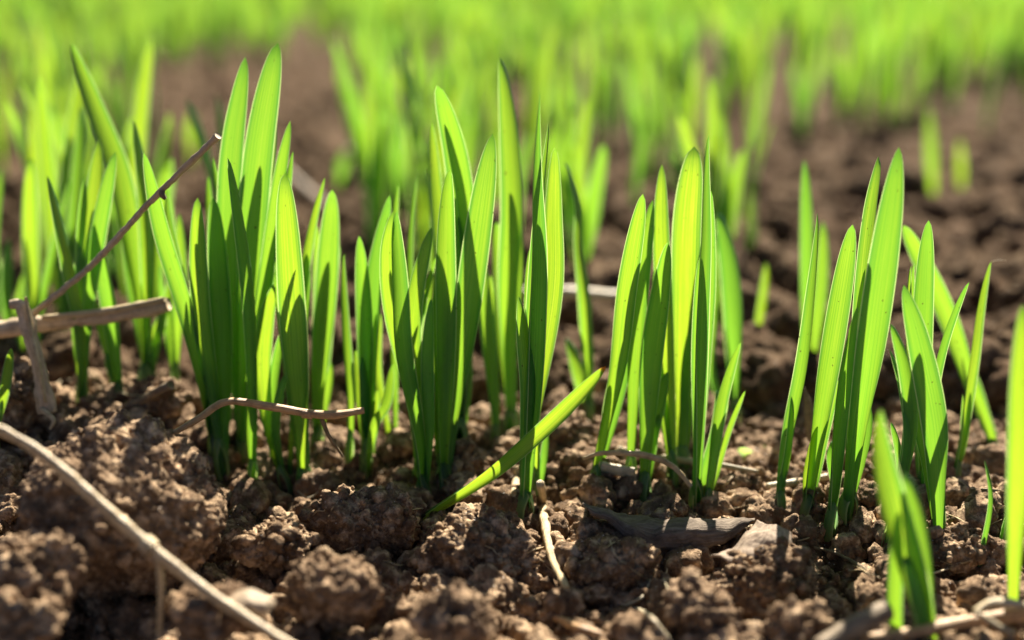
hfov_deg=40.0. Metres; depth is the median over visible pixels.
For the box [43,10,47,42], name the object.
grass seedling
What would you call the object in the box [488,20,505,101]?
grass seedling
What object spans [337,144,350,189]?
grass seedling
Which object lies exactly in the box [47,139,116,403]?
grass seedling
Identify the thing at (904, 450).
grass seedling
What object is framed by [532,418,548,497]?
grass seedling
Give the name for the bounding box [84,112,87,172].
grass seedling
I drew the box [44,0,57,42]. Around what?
grass seedling
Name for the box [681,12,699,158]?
grass seedling
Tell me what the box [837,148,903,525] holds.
grass seedling
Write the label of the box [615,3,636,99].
grass seedling
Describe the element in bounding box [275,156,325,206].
dead stalk
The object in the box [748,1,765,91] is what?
grass seedling
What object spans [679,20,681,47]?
grass seedling
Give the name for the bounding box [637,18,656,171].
grass seedling
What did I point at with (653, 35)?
grass seedling
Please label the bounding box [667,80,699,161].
grass seedling
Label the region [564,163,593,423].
grass seedling
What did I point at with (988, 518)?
grass seedling
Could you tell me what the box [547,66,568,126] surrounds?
grass seedling
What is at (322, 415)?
bent straw
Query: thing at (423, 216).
grass seedling
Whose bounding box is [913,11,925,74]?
grass seedling
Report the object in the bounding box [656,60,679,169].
grass seedling
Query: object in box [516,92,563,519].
grass seedling
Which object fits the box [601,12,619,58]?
grass seedling
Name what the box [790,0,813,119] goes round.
grass seedling
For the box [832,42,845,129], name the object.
grass seedling
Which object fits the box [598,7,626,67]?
grass seedling
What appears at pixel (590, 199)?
grass seedling
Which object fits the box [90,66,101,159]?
grass seedling
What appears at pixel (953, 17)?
grass seedling
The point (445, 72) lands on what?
grass seedling
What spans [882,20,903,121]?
grass seedling
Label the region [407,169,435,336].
grass seedling
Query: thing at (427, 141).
grass seedling
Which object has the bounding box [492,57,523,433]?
grass seedling
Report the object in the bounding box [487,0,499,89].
grass seedling
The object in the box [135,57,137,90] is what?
grass seedling
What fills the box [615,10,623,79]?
grass seedling
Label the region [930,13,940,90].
grass seedling
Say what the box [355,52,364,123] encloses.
grass seedling
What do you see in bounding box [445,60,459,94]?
grass seedling
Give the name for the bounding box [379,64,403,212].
grass seedling
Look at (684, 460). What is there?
dry straw
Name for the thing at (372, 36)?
grass seedling
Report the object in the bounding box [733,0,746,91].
grass seedling
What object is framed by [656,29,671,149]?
grass seedling
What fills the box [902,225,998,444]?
grass seedling
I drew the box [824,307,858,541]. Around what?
grass seedling
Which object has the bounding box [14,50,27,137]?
grass seedling
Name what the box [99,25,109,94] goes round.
grass seedling
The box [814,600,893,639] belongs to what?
broken stalk
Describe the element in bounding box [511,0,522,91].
grass seedling
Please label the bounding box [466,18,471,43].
grass seedling
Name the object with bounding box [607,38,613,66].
grass seedling
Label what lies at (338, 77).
grass seedling
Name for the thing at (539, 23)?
grass seedling
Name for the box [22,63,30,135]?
grass seedling
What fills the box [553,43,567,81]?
grass seedling
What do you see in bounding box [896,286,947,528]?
grass seedling
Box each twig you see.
[9,297,56,429]
[32,133,221,316]
[125,381,173,408]
[813,546,882,580]
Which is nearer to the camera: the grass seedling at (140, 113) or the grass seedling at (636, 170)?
the grass seedling at (140, 113)
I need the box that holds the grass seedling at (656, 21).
[651,3,673,53]
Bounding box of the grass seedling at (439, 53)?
[437,29,454,102]
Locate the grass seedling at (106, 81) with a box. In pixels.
[96,29,111,120]
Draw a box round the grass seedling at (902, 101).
[891,52,921,134]
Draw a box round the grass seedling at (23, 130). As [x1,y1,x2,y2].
[15,95,51,237]
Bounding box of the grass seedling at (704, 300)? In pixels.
[689,136,718,511]
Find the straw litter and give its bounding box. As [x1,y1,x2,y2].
[309,458,1004,580]
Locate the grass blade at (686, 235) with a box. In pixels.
[671,147,702,470]
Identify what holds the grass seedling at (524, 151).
on the soil lumps
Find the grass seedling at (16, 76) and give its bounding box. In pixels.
[15,63,17,82]
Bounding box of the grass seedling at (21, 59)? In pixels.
[18,46,37,98]
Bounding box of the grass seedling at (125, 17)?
[122,0,130,35]
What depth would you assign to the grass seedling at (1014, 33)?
0.96 m
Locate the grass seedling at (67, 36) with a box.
[55,0,79,74]
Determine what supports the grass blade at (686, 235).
on the soil crumbs
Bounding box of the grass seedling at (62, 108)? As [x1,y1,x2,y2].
[54,74,92,159]
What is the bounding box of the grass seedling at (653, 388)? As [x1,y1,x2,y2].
[638,243,670,501]
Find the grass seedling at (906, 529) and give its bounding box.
[873,410,936,639]
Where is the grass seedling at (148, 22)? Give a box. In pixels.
[145,0,151,46]
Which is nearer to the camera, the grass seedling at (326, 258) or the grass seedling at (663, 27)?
the grass seedling at (326, 258)
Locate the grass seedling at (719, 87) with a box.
[716,62,724,105]
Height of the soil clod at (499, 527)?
0.016 m
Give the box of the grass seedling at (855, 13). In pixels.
[851,0,869,42]
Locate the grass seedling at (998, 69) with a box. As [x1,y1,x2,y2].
[984,14,1013,133]
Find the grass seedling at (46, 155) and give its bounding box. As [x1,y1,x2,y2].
[36,47,87,312]
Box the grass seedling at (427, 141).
[425,136,428,153]
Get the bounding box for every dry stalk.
[510,465,569,590]
[861,597,1023,639]
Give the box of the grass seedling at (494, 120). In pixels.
[486,84,499,201]
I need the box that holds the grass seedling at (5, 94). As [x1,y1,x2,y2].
[0,58,12,177]
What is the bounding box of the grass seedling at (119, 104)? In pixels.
[109,86,123,143]
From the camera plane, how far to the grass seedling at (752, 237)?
0.40 m
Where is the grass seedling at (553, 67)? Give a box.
[542,21,565,116]
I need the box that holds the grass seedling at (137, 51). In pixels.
[121,36,139,62]
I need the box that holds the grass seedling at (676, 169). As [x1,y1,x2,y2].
[666,148,682,184]
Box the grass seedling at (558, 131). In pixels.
[544,120,562,204]
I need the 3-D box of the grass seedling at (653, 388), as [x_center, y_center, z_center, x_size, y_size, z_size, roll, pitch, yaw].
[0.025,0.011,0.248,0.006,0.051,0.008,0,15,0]
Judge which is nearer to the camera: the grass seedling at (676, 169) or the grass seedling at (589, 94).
the grass seedling at (676, 169)
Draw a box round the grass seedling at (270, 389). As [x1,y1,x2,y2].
[256,272,310,494]
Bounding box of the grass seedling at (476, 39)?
[467,0,495,80]
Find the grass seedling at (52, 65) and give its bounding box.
[36,20,63,115]
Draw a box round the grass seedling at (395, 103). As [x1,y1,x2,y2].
[390,22,423,219]
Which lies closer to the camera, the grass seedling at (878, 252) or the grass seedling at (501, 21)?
the grass seedling at (878, 252)
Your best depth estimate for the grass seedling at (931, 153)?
0.54 m
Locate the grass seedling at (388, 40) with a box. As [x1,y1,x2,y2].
[366,13,394,75]
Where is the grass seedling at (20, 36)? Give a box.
[18,20,23,44]
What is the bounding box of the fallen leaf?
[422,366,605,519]
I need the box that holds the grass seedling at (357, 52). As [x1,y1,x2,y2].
[348,14,361,110]
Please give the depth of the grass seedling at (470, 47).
0.77 m
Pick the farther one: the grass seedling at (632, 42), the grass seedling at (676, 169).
the grass seedling at (632, 42)
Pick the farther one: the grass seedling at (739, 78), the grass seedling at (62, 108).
the grass seedling at (739, 78)
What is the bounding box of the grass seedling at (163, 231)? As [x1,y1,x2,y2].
[143,153,213,456]
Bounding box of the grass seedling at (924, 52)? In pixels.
[918,17,930,113]
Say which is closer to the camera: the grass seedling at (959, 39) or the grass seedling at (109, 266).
the grass seedling at (109, 266)
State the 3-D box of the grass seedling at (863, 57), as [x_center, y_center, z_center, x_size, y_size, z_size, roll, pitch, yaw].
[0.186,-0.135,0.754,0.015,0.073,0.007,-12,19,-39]
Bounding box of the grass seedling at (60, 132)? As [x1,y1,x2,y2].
[49,104,90,178]
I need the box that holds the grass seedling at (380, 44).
[378,34,382,54]
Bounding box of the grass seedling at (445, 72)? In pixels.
[441,40,451,100]
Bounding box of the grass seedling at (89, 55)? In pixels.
[87,25,91,130]
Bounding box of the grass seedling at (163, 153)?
[152,87,170,182]
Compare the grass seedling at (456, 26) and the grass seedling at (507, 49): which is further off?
the grass seedling at (456, 26)
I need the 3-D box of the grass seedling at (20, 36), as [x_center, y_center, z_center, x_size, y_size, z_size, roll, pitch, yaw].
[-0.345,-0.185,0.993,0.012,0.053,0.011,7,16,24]
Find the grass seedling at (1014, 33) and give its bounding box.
[1008,0,1021,86]
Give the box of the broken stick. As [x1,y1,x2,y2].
[0,297,171,337]
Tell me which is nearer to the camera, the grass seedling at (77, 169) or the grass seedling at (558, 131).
the grass seedling at (77, 169)
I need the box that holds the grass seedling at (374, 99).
[366,38,376,131]
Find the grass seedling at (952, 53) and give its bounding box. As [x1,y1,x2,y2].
[947,26,957,108]
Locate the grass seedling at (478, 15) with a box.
[472,0,482,43]
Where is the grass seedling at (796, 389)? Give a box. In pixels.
[775,214,818,508]
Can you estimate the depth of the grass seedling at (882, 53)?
0.75 m
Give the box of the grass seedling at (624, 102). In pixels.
[620,35,627,122]
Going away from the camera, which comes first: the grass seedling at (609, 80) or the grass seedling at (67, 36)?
the grass seedling at (609, 80)
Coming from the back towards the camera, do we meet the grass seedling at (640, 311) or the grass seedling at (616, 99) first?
the grass seedling at (616, 99)
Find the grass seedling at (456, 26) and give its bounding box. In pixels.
[451,8,460,61]
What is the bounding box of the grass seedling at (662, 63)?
[656,28,676,155]
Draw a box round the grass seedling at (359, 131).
[333,40,372,213]
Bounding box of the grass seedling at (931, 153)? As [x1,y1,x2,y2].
[925,107,937,193]
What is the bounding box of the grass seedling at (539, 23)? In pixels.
[536,11,556,49]
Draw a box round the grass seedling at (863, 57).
[855,0,873,128]
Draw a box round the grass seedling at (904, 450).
[881,324,917,546]
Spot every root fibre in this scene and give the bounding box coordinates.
[99,387,143,395]
[297,485,321,497]
[661,561,668,588]
[933,568,959,573]
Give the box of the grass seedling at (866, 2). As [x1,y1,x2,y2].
[859,0,868,27]
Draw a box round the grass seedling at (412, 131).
[394,37,437,258]
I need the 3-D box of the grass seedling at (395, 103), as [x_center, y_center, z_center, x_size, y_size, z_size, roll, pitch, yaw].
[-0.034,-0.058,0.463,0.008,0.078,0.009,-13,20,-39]
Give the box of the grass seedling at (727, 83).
[709,58,731,113]
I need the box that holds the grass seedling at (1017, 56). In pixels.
[1010,31,1023,98]
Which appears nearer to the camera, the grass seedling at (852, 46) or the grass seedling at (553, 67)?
the grass seedling at (553, 67)
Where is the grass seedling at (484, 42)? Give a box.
[470,28,488,85]
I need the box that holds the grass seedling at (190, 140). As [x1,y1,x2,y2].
[185,118,196,168]
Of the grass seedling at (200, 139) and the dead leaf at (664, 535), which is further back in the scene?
the grass seedling at (200, 139)
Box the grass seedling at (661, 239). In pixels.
[652,165,678,489]
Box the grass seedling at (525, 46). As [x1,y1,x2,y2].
[523,31,533,56]
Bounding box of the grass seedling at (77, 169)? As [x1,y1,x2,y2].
[58,107,84,330]
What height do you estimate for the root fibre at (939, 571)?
0.002 m
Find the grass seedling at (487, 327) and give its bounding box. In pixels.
[479,269,501,448]
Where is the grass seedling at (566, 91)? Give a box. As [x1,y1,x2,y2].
[560,30,578,131]
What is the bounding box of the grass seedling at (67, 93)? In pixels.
[38,53,73,181]
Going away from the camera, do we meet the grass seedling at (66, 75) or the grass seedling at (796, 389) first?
the grass seedling at (796, 389)
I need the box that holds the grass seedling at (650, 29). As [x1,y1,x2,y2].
[641,20,652,78]
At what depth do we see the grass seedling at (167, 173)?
0.34 m
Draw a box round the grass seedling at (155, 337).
[122,245,171,374]
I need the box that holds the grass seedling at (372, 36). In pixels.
[369,25,386,70]
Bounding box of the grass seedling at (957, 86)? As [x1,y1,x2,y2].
[952,21,974,109]
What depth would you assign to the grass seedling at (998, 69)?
0.73 m
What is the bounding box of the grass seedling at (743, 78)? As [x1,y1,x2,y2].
[741,30,744,92]
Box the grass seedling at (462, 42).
[446,35,464,80]
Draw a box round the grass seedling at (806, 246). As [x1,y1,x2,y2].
[800,160,828,351]
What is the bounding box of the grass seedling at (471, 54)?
[470,52,472,71]
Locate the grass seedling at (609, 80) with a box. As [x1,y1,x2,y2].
[602,48,615,160]
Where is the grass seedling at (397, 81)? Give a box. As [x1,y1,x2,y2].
[375,60,405,122]
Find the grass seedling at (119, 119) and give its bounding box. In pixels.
[111,47,126,145]
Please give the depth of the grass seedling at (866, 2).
0.96 m
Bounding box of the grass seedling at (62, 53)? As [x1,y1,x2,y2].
[57,13,75,68]
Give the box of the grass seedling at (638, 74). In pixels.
[631,3,640,145]
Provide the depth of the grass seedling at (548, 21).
0.88 m
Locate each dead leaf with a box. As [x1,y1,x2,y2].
[581,503,754,550]
[710,520,791,564]
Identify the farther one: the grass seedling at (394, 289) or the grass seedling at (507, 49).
the grass seedling at (507, 49)
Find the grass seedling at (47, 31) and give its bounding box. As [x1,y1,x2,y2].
[44,22,63,78]
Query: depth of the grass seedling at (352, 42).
0.94 m
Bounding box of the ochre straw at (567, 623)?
[540,610,601,636]
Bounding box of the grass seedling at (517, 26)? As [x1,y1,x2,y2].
[511,0,530,84]
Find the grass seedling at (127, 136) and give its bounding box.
[123,116,131,148]
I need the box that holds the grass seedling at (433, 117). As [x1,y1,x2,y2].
[415,72,438,134]
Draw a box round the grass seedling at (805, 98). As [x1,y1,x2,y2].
[790,61,819,139]
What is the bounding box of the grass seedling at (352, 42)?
[346,16,364,75]
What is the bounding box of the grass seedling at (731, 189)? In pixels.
[716,107,744,236]
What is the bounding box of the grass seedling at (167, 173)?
[151,159,174,298]
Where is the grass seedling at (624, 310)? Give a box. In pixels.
[590,194,654,475]
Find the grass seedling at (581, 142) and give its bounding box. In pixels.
[565,96,588,265]
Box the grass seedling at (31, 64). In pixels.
[14,33,34,96]
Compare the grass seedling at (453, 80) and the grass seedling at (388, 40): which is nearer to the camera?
the grass seedling at (453, 80)
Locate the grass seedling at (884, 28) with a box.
[882,0,898,40]
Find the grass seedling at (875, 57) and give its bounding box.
[871,5,885,80]
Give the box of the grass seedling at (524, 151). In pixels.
[520,132,529,184]
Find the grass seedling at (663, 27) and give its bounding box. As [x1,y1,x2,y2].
[654,3,665,61]
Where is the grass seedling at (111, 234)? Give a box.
[107,200,119,277]
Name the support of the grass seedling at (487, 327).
on the soil ground
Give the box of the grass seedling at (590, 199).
[567,143,606,260]
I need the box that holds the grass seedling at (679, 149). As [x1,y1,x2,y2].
[670,75,684,183]
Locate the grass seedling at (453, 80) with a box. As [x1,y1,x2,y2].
[447,9,484,135]
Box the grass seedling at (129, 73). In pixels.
[116,24,134,115]
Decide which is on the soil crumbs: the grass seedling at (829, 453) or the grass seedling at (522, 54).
the grass seedling at (829, 453)
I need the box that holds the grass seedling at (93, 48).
[86,12,101,68]
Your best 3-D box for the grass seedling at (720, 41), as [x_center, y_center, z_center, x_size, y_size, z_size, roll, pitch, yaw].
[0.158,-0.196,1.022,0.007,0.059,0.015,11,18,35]
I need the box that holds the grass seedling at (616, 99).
[609,57,618,123]
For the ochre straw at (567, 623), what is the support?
on the soil crumbs
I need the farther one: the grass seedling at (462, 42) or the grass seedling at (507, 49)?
the grass seedling at (507, 49)
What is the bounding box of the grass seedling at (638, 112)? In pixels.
[623,57,648,186]
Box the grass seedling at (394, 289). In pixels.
[380,212,434,494]
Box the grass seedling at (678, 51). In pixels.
[676,37,680,95]
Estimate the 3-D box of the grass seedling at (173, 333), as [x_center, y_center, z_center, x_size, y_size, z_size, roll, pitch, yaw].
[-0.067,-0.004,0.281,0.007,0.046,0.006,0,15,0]
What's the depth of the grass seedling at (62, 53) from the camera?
1.00 m
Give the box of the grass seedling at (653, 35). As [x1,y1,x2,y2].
[652,28,656,67]
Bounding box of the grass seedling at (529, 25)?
[522,17,532,36]
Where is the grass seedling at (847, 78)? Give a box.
[828,40,851,131]
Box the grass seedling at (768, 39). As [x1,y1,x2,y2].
[761,18,774,81]
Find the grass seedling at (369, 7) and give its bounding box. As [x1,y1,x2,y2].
[360,0,372,39]
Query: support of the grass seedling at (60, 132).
on the soil ground
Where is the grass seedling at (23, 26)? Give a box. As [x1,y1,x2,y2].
[4,5,27,55]
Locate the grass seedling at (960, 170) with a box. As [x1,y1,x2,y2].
[956,140,965,188]
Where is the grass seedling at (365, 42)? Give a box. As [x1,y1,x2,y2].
[362,32,377,69]
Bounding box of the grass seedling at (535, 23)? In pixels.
[532,0,541,51]
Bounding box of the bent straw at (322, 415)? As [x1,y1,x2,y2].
[173,397,364,456]
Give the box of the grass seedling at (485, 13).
[483,0,498,65]
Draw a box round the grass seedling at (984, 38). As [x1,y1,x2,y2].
[978,0,988,82]
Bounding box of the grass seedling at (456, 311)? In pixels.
[433,134,496,488]
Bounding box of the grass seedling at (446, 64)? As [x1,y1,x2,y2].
[442,50,453,84]
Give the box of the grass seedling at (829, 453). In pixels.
[826,441,831,477]
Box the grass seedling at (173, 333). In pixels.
[159,190,187,380]
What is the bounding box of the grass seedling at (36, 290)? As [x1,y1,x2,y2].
[15,158,70,350]
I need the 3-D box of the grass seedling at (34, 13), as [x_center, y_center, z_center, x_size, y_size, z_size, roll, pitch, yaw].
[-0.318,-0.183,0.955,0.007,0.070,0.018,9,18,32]
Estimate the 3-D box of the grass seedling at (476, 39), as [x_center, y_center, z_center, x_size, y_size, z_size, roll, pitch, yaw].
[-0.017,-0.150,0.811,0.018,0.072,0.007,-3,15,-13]
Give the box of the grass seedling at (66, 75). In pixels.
[64,30,78,82]
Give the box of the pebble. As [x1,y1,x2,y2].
[224,588,275,617]
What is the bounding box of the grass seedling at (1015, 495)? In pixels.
[1006,304,1023,599]
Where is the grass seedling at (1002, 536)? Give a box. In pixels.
[999,512,1005,539]
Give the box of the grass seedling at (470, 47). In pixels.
[463,37,473,111]
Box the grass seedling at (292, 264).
[274,173,324,480]
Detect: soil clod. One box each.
[0,359,41,429]
[0,528,89,608]
[0,596,63,639]
[16,409,227,602]
[128,379,184,421]
[174,584,237,639]
[238,519,312,579]
[281,551,384,632]
[299,485,421,556]
[406,502,542,580]
[407,579,495,639]
[431,438,489,476]
[540,412,595,458]
[568,536,660,590]
[661,580,742,637]
[712,544,818,602]
[722,465,785,496]
[759,601,830,639]
[930,526,990,577]
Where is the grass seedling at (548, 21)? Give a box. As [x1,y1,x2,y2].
[546,14,565,93]
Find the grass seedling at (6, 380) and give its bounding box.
[0,348,13,423]
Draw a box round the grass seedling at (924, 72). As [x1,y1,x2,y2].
[911,59,933,128]
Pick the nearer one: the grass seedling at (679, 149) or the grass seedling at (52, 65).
the grass seedling at (679, 149)
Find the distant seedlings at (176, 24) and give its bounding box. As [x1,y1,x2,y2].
[0,0,1023,81]
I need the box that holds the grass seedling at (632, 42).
[627,16,637,142]
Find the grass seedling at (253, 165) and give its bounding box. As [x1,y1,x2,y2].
[217,43,281,464]
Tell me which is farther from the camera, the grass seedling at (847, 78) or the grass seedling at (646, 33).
the grass seedling at (646, 33)
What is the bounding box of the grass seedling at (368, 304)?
[353,196,393,478]
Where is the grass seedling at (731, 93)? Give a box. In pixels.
[720,41,735,111]
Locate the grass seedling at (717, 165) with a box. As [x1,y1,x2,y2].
[677,114,723,233]
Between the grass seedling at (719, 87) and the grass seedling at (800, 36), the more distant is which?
the grass seedling at (800, 36)
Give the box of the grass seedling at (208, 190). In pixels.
[206,158,231,421]
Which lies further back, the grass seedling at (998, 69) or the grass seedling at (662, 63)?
the grass seedling at (998, 69)
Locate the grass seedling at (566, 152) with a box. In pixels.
[550,106,577,252]
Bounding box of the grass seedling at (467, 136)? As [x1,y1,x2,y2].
[463,115,471,166]
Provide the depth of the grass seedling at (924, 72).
0.77 m
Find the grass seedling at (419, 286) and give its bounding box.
[409,228,435,478]
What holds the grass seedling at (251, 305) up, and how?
on the soil crumbs
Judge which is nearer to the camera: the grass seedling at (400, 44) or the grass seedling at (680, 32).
the grass seedling at (400, 44)
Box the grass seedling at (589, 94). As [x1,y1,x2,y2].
[570,64,595,136]
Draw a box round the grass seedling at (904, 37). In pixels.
[897,0,917,75]
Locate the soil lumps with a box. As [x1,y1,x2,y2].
[0,163,1023,417]
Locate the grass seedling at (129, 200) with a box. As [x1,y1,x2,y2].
[70,43,152,379]
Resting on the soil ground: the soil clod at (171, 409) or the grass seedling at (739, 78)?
the grass seedling at (739, 78)
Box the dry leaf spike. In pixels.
[803,387,813,441]
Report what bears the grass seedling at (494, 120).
on the soil lumps
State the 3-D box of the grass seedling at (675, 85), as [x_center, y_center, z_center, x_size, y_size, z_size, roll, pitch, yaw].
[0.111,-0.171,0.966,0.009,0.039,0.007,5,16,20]
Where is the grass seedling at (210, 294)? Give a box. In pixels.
[189,198,231,480]
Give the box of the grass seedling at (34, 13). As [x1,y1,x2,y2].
[27,0,52,48]
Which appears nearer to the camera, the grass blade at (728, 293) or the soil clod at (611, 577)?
the soil clod at (611, 577)
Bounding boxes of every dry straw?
[0,424,290,639]
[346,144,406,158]
[522,286,615,300]
[582,450,692,487]
[616,446,758,473]
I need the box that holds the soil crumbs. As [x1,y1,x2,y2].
[0,357,1023,639]
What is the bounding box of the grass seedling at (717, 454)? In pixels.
[704,343,744,496]
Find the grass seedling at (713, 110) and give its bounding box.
[706,73,719,178]
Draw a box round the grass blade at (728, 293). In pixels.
[709,212,741,427]
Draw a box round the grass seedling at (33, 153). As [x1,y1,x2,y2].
[6,91,46,265]
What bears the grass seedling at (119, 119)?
on the soil lumps
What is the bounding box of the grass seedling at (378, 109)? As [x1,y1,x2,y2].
[377,97,378,121]
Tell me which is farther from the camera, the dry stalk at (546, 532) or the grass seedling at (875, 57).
the grass seedling at (875, 57)
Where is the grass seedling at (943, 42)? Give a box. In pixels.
[933,0,950,89]
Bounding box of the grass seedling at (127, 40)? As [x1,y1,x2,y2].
[123,5,135,65]
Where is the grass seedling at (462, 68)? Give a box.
[452,33,477,120]
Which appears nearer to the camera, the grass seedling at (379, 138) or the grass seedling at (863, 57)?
the grass seedling at (379, 138)
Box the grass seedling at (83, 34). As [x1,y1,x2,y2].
[74,0,86,51]
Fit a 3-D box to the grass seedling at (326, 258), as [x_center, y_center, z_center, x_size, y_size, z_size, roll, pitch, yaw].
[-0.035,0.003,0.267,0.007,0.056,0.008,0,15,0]
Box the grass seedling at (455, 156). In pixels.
[429,85,472,439]
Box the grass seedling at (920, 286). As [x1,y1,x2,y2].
[906,221,968,483]
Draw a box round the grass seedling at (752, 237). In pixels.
[747,125,772,248]
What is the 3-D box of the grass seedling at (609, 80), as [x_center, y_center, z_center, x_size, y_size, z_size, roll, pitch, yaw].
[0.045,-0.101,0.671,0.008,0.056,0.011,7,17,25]
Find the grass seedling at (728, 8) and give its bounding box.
[720,0,732,100]
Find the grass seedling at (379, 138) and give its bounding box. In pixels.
[367,81,389,259]
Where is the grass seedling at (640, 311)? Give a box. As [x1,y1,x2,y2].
[625,200,653,470]
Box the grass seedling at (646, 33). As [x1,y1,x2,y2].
[640,12,649,91]
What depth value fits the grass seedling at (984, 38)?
0.98 m
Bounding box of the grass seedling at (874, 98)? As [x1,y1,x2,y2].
[869,56,876,128]
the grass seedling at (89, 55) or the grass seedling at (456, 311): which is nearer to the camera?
the grass seedling at (456, 311)
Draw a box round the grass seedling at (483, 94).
[460,52,498,170]
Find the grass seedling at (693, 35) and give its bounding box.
[689,11,700,70]
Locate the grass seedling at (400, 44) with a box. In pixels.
[387,21,402,89]
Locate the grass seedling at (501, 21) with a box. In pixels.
[491,0,506,69]
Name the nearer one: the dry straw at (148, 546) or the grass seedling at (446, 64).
the dry straw at (148, 546)
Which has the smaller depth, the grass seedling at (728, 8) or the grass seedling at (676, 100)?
the grass seedling at (676, 100)
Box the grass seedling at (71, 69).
[64,59,75,86]
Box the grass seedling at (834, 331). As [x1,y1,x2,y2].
[799,225,855,515]
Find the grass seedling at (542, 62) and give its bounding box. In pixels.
[525,18,554,175]
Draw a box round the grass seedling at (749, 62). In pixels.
[744,18,770,174]
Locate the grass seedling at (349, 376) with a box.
[341,256,354,466]
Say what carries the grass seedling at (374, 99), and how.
on the soil ground
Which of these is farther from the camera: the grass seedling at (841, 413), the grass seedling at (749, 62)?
the grass seedling at (749, 62)
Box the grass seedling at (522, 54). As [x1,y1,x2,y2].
[517,36,542,88]
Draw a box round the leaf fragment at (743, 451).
[737,445,765,455]
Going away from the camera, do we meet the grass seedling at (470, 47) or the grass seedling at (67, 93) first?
the grass seedling at (67, 93)
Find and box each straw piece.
[598,461,635,476]
[766,473,828,489]
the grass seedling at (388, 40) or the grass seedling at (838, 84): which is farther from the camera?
the grass seedling at (838, 84)
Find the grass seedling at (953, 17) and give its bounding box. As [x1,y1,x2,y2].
[942,0,958,89]
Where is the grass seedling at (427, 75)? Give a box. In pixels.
[413,54,431,133]
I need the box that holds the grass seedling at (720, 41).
[720,17,731,81]
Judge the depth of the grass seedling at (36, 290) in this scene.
0.30 m
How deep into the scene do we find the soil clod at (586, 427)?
0.26 m
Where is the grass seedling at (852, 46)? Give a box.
[848,20,869,113]
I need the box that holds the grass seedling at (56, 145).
[18,80,61,185]
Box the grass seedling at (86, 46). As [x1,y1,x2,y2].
[85,0,97,80]
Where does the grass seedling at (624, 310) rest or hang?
on the soil crumbs
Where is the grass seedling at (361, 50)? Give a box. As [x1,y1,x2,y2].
[358,17,378,87]
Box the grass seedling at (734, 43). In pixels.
[724,0,743,92]
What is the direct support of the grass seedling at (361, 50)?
on the soil ground
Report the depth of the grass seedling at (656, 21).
0.79 m
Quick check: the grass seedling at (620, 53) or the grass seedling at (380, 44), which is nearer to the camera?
the grass seedling at (380, 44)
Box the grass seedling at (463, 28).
[454,1,464,82]
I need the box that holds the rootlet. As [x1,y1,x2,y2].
[621,579,671,639]
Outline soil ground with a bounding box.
[0,0,1023,639]
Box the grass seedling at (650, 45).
[642,38,652,79]
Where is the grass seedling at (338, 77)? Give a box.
[337,69,356,166]
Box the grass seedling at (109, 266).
[84,173,111,271]
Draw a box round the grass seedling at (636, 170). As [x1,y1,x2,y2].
[625,103,654,206]
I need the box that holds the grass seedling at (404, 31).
[400,17,421,63]
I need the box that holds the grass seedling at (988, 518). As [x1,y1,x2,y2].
[978,460,992,566]
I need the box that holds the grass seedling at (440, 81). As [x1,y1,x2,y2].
[437,62,444,91]
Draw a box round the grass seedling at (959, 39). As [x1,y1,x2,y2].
[952,21,962,71]
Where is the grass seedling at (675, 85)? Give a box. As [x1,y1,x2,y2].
[674,42,681,96]
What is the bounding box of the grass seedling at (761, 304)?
[755,263,767,324]
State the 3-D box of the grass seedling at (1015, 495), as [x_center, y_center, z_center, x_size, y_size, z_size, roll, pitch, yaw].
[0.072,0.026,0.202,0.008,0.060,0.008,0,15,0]
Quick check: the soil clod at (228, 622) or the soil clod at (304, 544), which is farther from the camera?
the soil clod at (304, 544)
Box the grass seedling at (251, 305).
[227,122,292,479]
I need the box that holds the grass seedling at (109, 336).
[95,256,125,402]
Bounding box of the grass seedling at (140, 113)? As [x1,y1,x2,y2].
[117,37,152,297]
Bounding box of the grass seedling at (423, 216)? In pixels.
[406,125,440,255]
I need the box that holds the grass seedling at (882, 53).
[872,0,897,127]
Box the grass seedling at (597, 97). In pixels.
[585,26,607,151]
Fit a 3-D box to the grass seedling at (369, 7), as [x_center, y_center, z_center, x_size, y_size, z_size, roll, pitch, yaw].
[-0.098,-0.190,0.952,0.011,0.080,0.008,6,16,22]
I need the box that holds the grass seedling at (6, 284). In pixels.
[0,168,23,320]
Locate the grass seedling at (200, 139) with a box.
[186,95,223,201]
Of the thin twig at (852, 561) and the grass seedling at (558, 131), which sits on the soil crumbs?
the thin twig at (852, 561)
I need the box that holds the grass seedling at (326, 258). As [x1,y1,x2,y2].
[309,190,339,453]
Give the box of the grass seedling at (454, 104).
[401,44,461,231]
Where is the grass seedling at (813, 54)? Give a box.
[807,13,821,119]
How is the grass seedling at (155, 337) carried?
on the soil crumbs
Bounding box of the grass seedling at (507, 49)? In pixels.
[495,30,513,64]
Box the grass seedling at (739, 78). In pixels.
[729,22,745,100]
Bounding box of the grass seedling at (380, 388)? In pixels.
[376,185,398,435]
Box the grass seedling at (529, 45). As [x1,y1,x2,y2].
[522,0,533,80]
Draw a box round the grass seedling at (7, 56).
[0,27,11,87]
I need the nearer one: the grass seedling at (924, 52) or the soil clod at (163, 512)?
the soil clod at (163, 512)
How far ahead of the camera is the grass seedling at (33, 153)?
0.37 m
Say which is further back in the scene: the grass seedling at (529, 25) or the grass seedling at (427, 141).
the grass seedling at (529, 25)
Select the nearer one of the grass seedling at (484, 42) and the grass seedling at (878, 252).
the grass seedling at (878, 252)
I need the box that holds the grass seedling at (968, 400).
[954,263,990,477]

